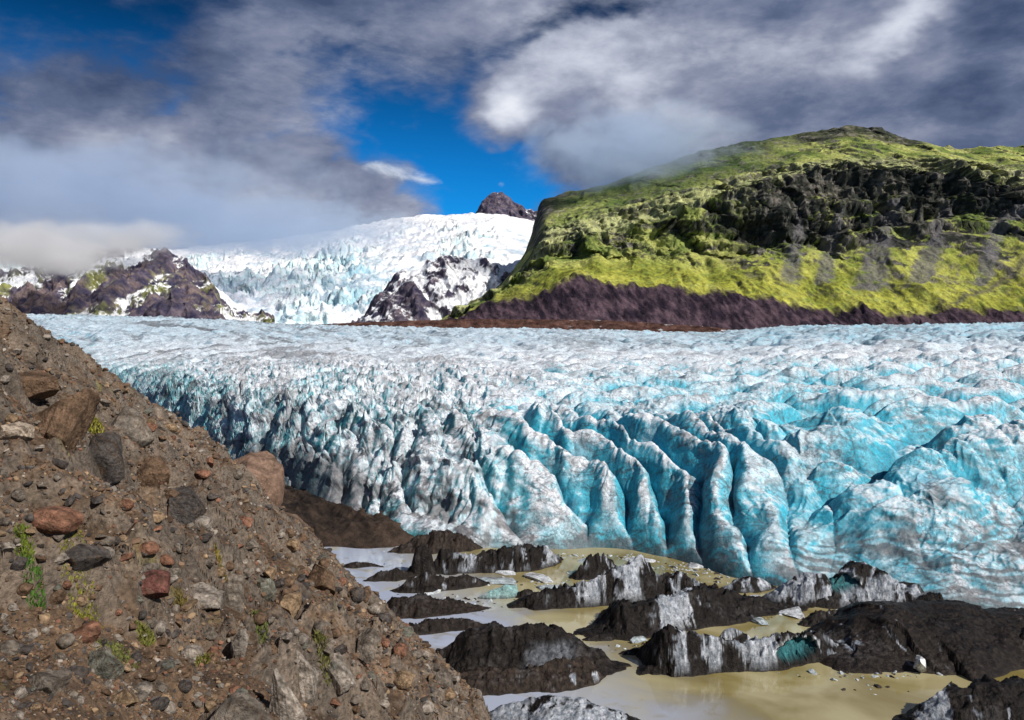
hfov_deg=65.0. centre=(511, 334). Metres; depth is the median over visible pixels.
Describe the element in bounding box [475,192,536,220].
summit crag
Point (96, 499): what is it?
stone
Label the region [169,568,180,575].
stone
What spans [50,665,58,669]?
stone
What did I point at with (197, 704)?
stone
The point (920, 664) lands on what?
ice block
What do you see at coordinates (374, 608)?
stone
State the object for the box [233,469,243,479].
stone
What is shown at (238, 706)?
rock
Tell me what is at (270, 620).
stone
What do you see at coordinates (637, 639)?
ice floe
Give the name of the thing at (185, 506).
rock
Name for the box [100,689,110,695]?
stone
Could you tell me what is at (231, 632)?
stone
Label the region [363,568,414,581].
debris mound
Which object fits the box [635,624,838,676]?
iceberg
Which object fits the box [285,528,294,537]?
stone
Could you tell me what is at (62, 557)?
stone
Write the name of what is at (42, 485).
stone
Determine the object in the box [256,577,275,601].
rock
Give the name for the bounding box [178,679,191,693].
stone
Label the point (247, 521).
rock
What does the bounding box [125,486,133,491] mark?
stone
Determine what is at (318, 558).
stone
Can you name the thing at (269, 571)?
stone
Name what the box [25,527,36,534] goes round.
stone
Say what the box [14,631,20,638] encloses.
stone
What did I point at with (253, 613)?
grass tuft
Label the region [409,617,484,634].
debris mound
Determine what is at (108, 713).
stone
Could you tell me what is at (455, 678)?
stone
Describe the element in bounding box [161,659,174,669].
stone
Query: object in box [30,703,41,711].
stone
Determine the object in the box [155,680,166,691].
stone
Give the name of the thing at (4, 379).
stone
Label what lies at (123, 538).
stone
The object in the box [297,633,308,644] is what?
stone
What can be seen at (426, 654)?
stone
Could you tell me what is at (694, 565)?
ice floe
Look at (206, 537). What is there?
stone
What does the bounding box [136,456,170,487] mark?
rock
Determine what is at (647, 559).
ice floe
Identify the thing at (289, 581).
stone
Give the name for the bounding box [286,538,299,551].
stone
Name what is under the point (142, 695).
stone
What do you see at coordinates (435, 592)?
ice floe
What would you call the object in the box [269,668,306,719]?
rock
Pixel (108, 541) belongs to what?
stone
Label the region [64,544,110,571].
rock
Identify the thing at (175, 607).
stone
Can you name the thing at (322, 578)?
rock
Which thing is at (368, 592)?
stone
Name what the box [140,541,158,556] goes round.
stone
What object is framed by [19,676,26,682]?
stone
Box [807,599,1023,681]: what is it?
iceberg
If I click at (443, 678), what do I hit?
stone
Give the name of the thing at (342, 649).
stone
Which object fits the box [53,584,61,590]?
stone
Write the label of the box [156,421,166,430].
stone
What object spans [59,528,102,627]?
plant
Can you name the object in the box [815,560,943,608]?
iceberg
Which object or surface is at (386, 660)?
stone
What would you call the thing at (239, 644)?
rock
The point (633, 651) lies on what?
iceberg
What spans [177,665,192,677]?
stone
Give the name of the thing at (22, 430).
rock
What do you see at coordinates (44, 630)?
stone
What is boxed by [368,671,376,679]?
stone
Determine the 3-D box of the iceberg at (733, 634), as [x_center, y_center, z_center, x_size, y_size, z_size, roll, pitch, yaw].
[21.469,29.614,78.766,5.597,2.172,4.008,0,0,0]
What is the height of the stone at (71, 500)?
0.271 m
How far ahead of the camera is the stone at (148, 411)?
78.48 m
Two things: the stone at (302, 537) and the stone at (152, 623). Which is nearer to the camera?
the stone at (152, 623)
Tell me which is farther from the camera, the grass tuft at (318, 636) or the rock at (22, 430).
the rock at (22, 430)
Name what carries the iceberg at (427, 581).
on the water
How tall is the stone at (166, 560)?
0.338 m
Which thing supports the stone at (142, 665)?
on the hillside
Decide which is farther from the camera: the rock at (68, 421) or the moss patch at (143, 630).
the rock at (68, 421)
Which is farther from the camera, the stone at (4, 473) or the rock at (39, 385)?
the rock at (39, 385)
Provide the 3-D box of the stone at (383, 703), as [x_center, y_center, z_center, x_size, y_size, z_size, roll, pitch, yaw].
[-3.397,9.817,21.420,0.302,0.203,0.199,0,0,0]
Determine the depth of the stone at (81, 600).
15.05 m
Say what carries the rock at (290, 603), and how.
on the hillside
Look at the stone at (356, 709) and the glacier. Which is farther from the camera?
the glacier
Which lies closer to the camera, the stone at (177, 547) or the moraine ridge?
the stone at (177, 547)
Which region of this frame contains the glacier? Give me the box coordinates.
[26,313,1023,608]
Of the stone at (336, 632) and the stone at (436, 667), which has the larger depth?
the stone at (436, 667)
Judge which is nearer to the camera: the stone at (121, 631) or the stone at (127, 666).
the stone at (127, 666)
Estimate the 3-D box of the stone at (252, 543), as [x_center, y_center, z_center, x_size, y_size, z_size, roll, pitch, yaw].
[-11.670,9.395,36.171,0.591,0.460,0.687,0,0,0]
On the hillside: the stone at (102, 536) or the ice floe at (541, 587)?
the stone at (102, 536)
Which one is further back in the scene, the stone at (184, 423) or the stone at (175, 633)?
the stone at (184, 423)
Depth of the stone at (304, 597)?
32.30 m
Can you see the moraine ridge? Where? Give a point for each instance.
(564, 324)
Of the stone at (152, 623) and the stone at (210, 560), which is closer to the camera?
the stone at (152, 623)
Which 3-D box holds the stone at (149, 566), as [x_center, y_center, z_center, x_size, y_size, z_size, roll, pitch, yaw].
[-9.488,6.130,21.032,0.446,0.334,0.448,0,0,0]
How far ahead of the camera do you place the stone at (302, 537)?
64.99 m
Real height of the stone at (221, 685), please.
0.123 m
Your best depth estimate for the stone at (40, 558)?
14.48 m
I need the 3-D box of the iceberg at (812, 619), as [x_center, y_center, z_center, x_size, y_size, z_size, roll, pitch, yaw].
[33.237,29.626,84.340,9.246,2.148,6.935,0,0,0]
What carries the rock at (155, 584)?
on the hillside
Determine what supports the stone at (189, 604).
on the hillside
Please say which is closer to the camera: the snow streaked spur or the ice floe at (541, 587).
the ice floe at (541, 587)
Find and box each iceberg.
[387,529,482,553]
[390,571,489,592]
[407,545,435,575]
[434,549,496,574]
[435,621,631,675]
[460,656,605,695]
[478,584,518,598]
[482,543,563,572]
[489,694,639,719]
[506,554,659,610]
[515,589,533,597]
[568,553,616,579]
[573,583,807,640]
[582,633,614,641]
[619,647,639,655]
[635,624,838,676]
[652,570,706,595]
[719,628,750,642]
[722,576,776,592]
[761,572,831,607]
[797,609,838,626]
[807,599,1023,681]
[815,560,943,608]
[892,674,1023,719]
[900,581,931,593]
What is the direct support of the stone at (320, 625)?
on the hillside
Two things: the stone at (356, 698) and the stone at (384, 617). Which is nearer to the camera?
the stone at (356, 698)
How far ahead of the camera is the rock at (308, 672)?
19.19 m
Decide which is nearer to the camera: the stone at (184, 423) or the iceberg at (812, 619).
the iceberg at (812, 619)
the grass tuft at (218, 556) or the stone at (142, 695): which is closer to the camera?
the stone at (142, 695)
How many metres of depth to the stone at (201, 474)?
38.13 m
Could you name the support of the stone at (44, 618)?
on the hillside
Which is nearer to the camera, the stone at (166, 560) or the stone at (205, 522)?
the stone at (166, 560)
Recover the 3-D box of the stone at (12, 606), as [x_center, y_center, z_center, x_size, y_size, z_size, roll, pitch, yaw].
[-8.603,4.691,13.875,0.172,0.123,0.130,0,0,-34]
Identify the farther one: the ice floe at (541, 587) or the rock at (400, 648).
the ice floe at (541, 587)
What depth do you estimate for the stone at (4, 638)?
11.90 m
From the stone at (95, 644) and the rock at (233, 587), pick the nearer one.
the stone at (95, 644)
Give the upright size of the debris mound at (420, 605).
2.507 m
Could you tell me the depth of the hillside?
22.99 m
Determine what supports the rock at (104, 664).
on the hillside
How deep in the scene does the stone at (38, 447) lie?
23.91 m
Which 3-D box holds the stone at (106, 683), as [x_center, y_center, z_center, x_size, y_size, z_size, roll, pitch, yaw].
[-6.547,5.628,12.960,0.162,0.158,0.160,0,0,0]
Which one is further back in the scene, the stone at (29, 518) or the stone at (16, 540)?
the stone at (29, 518)
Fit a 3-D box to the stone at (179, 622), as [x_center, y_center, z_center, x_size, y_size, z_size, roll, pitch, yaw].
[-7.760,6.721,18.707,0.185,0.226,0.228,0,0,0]
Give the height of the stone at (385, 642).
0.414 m
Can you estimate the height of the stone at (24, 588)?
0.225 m
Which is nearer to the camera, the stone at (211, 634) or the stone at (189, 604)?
the stone at (211, 634)
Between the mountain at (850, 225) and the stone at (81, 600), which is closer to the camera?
the stone at (81, 600)
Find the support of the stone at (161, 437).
on the hillside
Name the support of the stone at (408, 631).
on the hillside
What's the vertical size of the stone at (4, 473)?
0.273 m
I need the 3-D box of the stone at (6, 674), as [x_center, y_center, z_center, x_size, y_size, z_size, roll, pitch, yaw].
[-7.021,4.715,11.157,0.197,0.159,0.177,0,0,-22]
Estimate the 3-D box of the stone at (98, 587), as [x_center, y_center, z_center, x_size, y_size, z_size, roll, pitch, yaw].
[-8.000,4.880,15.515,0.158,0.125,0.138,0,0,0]
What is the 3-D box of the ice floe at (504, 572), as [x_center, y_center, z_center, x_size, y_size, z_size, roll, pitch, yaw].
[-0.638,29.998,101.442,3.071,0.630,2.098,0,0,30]
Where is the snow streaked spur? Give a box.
[351,255,519,322]
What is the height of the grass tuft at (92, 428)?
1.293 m
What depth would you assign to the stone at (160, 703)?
13.77 m
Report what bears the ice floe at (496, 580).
on the water
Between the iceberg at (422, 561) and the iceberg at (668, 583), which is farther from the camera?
the iceberg at (422, 561)
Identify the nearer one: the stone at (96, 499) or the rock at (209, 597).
the stone at (96, 499)
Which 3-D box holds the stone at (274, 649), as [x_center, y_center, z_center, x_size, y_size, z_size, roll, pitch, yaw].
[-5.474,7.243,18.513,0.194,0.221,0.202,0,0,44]
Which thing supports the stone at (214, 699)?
on the hillside
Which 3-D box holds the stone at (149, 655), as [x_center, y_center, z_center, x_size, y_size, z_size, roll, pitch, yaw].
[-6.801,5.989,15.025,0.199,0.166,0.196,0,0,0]
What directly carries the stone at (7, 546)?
on the hillside
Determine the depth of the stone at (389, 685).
24.03 m
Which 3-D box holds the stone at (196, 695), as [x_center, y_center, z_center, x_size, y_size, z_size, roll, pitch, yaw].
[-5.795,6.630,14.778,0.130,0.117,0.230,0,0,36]
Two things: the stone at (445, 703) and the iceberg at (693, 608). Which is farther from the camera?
the iceberg at (693, 608)
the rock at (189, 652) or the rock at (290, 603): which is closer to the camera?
the rock at (189, 652)
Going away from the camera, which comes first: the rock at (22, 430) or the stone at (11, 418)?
the rock at (22, 430)
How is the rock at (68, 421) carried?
on the hillside
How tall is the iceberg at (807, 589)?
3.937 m
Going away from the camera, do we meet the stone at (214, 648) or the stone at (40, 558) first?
the stone at (40, 558)
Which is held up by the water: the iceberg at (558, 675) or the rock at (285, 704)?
the iceberg at (558, 675)
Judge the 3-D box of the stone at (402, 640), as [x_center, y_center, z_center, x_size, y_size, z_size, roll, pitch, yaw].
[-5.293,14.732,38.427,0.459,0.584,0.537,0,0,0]
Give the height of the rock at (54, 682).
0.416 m
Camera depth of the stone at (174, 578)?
21.28 m
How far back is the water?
69.81 m
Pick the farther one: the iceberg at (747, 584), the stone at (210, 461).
the iceberg at (747, 584)
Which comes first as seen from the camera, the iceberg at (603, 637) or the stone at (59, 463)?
the stone at (59, 463)
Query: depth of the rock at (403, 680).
24.36 m
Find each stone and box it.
[0,375,10,383]
[0,468,8,477]
[0,517,10,525]
[0,613,9,619]
[0,625,8,632]
[0,635,10,641]
[0,640,19,655]
[0,669,13,679]
[1,542,15,551]
[2,509,10,514]
[5,363,13,370]
[5,413,19,422]
[8,603,18,610]
[8,698,14,704]
[10,556,27,570]
[11,489,25,501]
[12,348,21,353]
[12,537,20,544]
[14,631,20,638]
[14,686,27,698]
[16,710,23,717]
[17,582,33,595]
[17,702,32,709]
[19,644,34,654]
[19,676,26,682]
[24,514,33,522]
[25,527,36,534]
[25,662,32,671]
[27,628,38,638]
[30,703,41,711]
[33,445,44,450]
[33,607,42,613]
[35,556,46,561]
[35,648,50,660]
[36,484,46,487]
[38,613,50,623]
[41,627,49,633]
[41,638,48,644]
[48,589,66,604]
[50,534,64,541]
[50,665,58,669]
[52,458,68,468]
[52,473,61,480]
[52,652,65,659]
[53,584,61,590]
[54,553,69,563]
[56,633,75,648]
[62,580,71,589]
[64,494,75,505]
[70,665,89,676]
[75,594,87,606]
[75,696,84,704]
[82,678,90,685]
[89,593,95,600]
[91,496,106,504]
[92,641,99,647]
[94,584,102,590]
[96,534,109,538]
[96,645,111,653]
[99,536,115,546]
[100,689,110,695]
[101,639,106,645]
[102,546,114,557]
[103,680,112,688]
[106,711,114,715]
[114,537,120,545]
[115,609,122,615]
[118,628,123,634]
[119,535,127,541]
[120,553,133,561]
[121,499,133,510]
[124,663,131,671]
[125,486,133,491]
[129,622,137,629]
[130,653,141,663]
[134,681,152,694]
[135,690,147,702]
[136,596,143,602]
[138,610,146,619]
[138,662,145,668]
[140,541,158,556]
[141,563,158,572]
[141,672,157,680]
[143,651,153,658]
[144,408,154,414]
[147,422,157,431]
[147,616,156,627]
[150,697,169,710]
[153,511,164,522]
[154,525,162,530]
[155,619,165,634]
[155,646,164,651]
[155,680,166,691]
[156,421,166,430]
[156,636,169,645]
[156,660,162,669]
[158,435,166,439]
[160,554,173,565]
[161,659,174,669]
[161,694,171,700]
[164,423,177,432]
[164,489,178,499]
[164,700,175,714]
[165,629,170,635]
[167,597,174,604]
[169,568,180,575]
[170,575,178,583]
[171,629,181,637]
[172,604,179,611]
[174,543,181,552]
[174,659,180,664]
[175,618,182,627]
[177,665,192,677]
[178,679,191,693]
[179,599,197,611]
[180,420,188,426]
[192,692,202,698]
[192,700,201,708]
[194,469,211,479]
[194,516,212,530]
[201,533,212,542]
[204,625,217,640]
[204,701,215,712]
[205,554,215,566]
[206,457,213,465]
[207,645,219,655]
[207,697,218,701]
[208,493,217,499]
[209,652,220,663]
[216,567,225,577]
[217,683,224,688]
[226,495,237,502]
[226,561,234,570]
[228,630,236,635]
[229,686,239,693]
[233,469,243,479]
[234,688,247,693]
[235,569,241,574]
[242,568,254,577]
[245,538,258,549]
[254,612,266,624]
[263,566,276,579]
[267,617,274,623]
[271,645,277,654]
[274,578,284,587]
[277,529,285,537]
[279,631,292,642]
[284,576,294,587]
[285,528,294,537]
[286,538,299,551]
[290,627,299,634]
[296,574,304,582]
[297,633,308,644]
[298,533,307,541]
[301,594,307,604]
[302,641,308,649]
[312,620,331,634]
[316,554,329,560]
[318,557,329,568]
[322,647,331,654]
[323,638,335,650]
[330,661,337,669]
[330,698,340,705]
[331,627,341,637]
[334,643,347,654]
[335,587,342,591]
[339,577,346,584]
[349,587,365,601]
[350,694,362,703]
[352,705,360,713]
[359,709,367,716]
[360,677,370,689]
[363,586,370,602]
[367,603,380,614]
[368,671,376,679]
[377,612,391,623]
[379,656,390,667]
[379,699,389,707]
[381,638,389,647]
[385,683,394,688]
[398,637,405,642]
[402,626,413,637]
[411,649,422,659]
[422,651,429,658]
[422,700,433,713]
[429,686,436,691]
[433,664,439,670]
[433,671,450,687]
[440,700,450,705]
[444,690,454,700]
[452,674,459,682]
[459,700,466,707]
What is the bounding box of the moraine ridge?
[322,319,734,332]
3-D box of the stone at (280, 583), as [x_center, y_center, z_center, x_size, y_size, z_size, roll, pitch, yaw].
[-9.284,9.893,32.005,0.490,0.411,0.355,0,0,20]
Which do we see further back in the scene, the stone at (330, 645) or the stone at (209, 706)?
the stone at (330, 645)
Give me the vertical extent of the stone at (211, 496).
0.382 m
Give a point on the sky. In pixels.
(170, 124)
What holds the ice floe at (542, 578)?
on the water
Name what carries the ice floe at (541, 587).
on the water
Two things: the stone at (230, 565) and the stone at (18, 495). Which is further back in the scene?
the stone at (230, 565)
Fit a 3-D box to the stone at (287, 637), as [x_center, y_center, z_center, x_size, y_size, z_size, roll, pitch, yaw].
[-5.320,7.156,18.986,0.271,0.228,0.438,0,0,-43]
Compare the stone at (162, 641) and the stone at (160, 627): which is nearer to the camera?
the stone at (162, 641)
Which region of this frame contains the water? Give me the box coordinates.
[324,546,1023,719]
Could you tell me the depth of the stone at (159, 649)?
16.09 m
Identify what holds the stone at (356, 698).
on the hillside
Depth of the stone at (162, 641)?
16.26 m
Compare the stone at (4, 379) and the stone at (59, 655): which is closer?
the stone at (59, 655)
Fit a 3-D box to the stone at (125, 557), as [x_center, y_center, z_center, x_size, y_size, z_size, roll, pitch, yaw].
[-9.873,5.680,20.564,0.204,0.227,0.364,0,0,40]
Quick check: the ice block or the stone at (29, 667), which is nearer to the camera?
the stone at (29, 667)
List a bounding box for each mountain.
[0,244,274,322]
[441,125,1023,329]
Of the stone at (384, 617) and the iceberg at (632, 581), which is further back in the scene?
the iceberg at (632, 581)
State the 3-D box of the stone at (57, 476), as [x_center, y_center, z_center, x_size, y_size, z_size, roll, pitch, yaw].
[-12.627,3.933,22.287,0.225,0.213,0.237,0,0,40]
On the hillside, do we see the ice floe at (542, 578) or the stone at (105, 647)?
the stone at (105, 647)
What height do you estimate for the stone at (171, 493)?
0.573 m
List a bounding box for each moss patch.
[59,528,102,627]
[95,639,139,671]
[134,618,155,647]
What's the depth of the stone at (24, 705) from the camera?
10.30 m
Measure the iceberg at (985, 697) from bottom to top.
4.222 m
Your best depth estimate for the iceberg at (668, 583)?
92.42 m
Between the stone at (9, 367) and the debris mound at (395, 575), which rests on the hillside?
the stone at (9, 367)
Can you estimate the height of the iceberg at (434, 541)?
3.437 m
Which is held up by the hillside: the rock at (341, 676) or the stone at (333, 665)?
the rock at (341, 676)
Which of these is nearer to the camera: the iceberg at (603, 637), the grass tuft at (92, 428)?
the grass tuft at (92, 428)
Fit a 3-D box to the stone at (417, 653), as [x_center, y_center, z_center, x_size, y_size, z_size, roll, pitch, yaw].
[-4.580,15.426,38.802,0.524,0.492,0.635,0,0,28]
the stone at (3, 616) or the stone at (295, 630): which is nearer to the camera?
the stone at (3, 616)
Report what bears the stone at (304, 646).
on the hillside
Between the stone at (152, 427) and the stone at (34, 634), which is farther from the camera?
the stone at (152, 427)
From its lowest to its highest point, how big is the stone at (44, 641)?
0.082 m
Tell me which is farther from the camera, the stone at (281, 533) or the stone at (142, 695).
the stone at (281, 533)
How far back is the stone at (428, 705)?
25.50 m
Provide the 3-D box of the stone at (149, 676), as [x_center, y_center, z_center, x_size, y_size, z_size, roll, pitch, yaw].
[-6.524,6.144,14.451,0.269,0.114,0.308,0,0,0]
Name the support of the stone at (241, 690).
on the hillside
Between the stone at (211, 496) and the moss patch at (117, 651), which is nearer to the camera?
the moss patch at (117, 651)
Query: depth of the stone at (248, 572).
29.39 m
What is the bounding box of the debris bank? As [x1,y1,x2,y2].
[281,485,413,548]
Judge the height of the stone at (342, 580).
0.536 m
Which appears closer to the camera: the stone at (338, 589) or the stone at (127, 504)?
the stone at (127, 504)
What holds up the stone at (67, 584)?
on the hillside
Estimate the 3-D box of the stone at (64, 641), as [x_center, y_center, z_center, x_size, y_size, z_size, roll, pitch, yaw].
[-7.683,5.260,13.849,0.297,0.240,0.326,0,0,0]
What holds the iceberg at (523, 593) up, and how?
on the water
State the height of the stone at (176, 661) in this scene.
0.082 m
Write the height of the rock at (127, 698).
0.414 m
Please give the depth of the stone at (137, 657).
14.64 m
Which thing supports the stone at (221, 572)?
on the hillside
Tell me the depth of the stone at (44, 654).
12.08 m
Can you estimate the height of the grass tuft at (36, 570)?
1.036 m
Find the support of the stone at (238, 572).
on the hillside
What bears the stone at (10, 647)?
on the hillside
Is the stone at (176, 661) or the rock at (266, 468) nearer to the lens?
the stone at (176, 661)
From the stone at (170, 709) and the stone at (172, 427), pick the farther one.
the stone at (172, 427)
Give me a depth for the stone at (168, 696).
14.26 m
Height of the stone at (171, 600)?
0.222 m
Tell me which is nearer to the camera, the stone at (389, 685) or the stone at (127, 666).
the stone at (127, 666)
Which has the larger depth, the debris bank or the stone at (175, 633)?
the debris bank
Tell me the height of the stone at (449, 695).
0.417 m
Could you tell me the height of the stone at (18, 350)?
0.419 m
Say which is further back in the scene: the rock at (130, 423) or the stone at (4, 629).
the rock at (130, 423)
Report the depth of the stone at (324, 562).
46.89 m
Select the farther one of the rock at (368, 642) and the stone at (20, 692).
the rock at (368, 642)
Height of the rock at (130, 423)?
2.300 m
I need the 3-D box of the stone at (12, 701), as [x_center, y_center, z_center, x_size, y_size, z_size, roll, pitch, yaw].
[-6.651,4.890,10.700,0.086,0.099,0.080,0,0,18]
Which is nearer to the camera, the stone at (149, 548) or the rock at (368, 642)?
the stone at (149, 548)
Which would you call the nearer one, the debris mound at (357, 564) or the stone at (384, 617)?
the stone at (384, 617)
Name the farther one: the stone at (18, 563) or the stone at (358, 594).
the stone at (358, 594)
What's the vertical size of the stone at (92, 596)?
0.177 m
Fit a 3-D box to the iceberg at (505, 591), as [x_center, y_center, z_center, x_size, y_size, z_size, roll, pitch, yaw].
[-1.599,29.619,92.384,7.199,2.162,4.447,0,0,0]
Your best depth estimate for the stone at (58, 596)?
14.53 m
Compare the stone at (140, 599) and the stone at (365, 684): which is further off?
the stone at (365, 684)
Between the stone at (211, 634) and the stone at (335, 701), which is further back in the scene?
the stone at (335, 701)
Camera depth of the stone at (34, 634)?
13.57 m
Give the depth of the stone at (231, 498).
38.42 m
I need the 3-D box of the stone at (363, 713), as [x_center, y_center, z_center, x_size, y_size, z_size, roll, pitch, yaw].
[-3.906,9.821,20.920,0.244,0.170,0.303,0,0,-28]
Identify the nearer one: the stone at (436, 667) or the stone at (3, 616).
the stone at (3, 616)
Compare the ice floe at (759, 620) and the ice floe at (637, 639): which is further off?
the ice floe at (759, 620)
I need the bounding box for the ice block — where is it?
[913,655,926,672]
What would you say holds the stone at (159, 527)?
on the hillside
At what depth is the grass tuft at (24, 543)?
14.44 m
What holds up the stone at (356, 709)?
on the hillside
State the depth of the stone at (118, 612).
15.76 m
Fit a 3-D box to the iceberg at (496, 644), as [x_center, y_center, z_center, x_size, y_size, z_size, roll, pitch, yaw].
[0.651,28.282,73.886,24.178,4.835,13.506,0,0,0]
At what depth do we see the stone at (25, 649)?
11.80 m
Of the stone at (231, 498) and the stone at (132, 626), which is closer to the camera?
the stone at (132, 626)
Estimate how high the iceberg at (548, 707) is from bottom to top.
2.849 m
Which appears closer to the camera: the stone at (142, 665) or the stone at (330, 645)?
the stone at (142, 665)
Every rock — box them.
[0,421,34,441]
[19,370,59,400]
[28,668,71,695]
[31,388,100,451]
[31,506,83,533]
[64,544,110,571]
[71,620,101,643]
[87,650,124,679]
[89,432,123,485]
[111,406,153,447]
[112,689,138,706]
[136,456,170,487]
[141,569,170,598]
[167,485,205,525]
[180,644,203,662]
[193,582,224,609]
[209,693,272,719]
[222,573,243,613]
[230,628,248,657]
[239,516,252,529]
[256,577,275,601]
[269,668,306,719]
[279,592,301,617]
[296,650,318,704]
[307,563,334,595]
[326,652,355,694]
[356,628,379,666]
[393,642,407,658]
[393,669,413,689]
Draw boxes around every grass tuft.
[13,522,35,563]
[19,553,46,609]
[88,416,104,434]
[174,586,187,611]
[195,651,220,666]
[213,542,227,580]
[249,607,270,643]
[310,628,331,685]
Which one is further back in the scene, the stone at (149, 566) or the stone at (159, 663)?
the stone at (149, 566)
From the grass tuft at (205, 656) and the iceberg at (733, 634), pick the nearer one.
the grass tuft at (205, 656)
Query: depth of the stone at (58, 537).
14.82 m
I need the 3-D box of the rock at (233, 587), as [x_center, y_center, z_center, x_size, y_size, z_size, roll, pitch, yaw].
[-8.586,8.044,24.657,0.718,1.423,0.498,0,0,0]
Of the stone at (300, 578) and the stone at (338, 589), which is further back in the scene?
the stone at (338, 589)
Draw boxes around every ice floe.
[425,589,440,594]
[479,577,515,583]
[495,570,515,574]
[523,572,552,582]
[536,585,558,589]
[625,557,655,561]
[630,636,646,642]
[689,562,703,567]
[751,617,768,624]
[779,606,803,618]
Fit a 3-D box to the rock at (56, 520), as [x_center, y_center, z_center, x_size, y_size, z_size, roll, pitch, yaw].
[-8.495,3.456,14.991,0.889,0.542,0.762,0,0,0]
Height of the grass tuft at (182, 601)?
1.098 m
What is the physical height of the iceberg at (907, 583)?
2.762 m
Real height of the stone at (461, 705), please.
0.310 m
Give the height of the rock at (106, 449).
2.283 m
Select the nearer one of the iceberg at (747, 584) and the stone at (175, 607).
the stone at (175, 607)
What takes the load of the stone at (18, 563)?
on the hillside
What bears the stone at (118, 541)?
on the hillside
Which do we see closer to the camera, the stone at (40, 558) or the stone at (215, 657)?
the stone at (40, 558)
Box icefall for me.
[0,212,534,324]
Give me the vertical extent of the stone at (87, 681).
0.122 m
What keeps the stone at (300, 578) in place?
on the hillside
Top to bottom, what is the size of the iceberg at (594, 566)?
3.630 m
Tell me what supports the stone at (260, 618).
on the hillside
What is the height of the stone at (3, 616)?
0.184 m
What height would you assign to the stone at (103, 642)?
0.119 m
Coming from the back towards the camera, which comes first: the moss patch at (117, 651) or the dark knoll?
the dark knoll
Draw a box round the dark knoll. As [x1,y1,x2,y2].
[141,291,214,318]
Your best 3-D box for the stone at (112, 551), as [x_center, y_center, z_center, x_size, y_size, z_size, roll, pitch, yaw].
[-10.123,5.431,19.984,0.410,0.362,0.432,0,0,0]
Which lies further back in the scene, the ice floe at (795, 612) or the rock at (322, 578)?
the ice floe at (795, 612)
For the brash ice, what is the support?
on the water
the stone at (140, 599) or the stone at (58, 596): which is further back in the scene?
the stone at (140, 599)
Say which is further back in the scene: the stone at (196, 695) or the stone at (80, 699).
the stone at (196, 695)
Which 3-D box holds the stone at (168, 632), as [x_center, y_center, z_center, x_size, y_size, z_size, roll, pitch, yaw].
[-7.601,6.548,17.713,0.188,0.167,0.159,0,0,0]
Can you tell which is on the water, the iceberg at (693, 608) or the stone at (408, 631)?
the iceberg at (693, 608)
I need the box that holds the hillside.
[0,295,491,719]
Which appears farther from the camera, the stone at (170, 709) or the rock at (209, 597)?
the rock at (209, 597)
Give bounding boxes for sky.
[0,0,1023,256]
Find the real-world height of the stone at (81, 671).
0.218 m
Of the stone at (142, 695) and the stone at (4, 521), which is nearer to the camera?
the stone at (142, 695)
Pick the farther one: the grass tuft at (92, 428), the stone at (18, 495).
the grass tuft at (92, 428)
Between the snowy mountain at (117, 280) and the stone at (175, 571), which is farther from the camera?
the snowy mountain at (117, 280)
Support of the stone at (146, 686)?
on the hillside
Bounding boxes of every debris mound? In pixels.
[343,562,383,567]
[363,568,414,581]
[387,593,490,618]
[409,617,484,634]
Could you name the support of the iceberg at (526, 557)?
on the water
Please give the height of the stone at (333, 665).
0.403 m
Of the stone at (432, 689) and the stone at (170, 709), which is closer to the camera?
the stone at (170, 709)
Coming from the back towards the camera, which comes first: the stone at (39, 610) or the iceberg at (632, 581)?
the iceberg at (632, 581)
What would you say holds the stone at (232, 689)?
on the hillside
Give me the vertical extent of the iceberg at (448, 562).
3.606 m
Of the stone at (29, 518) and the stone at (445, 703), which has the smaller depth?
the stone at (29, 518)
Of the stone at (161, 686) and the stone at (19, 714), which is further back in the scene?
the stone at (161, 686)
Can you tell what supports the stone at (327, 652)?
on the hillside
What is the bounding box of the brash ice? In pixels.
[383,551,942,694]
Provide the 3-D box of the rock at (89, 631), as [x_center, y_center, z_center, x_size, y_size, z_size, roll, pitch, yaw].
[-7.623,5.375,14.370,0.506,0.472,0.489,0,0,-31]
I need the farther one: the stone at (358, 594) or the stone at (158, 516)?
the stone at (358, 594)

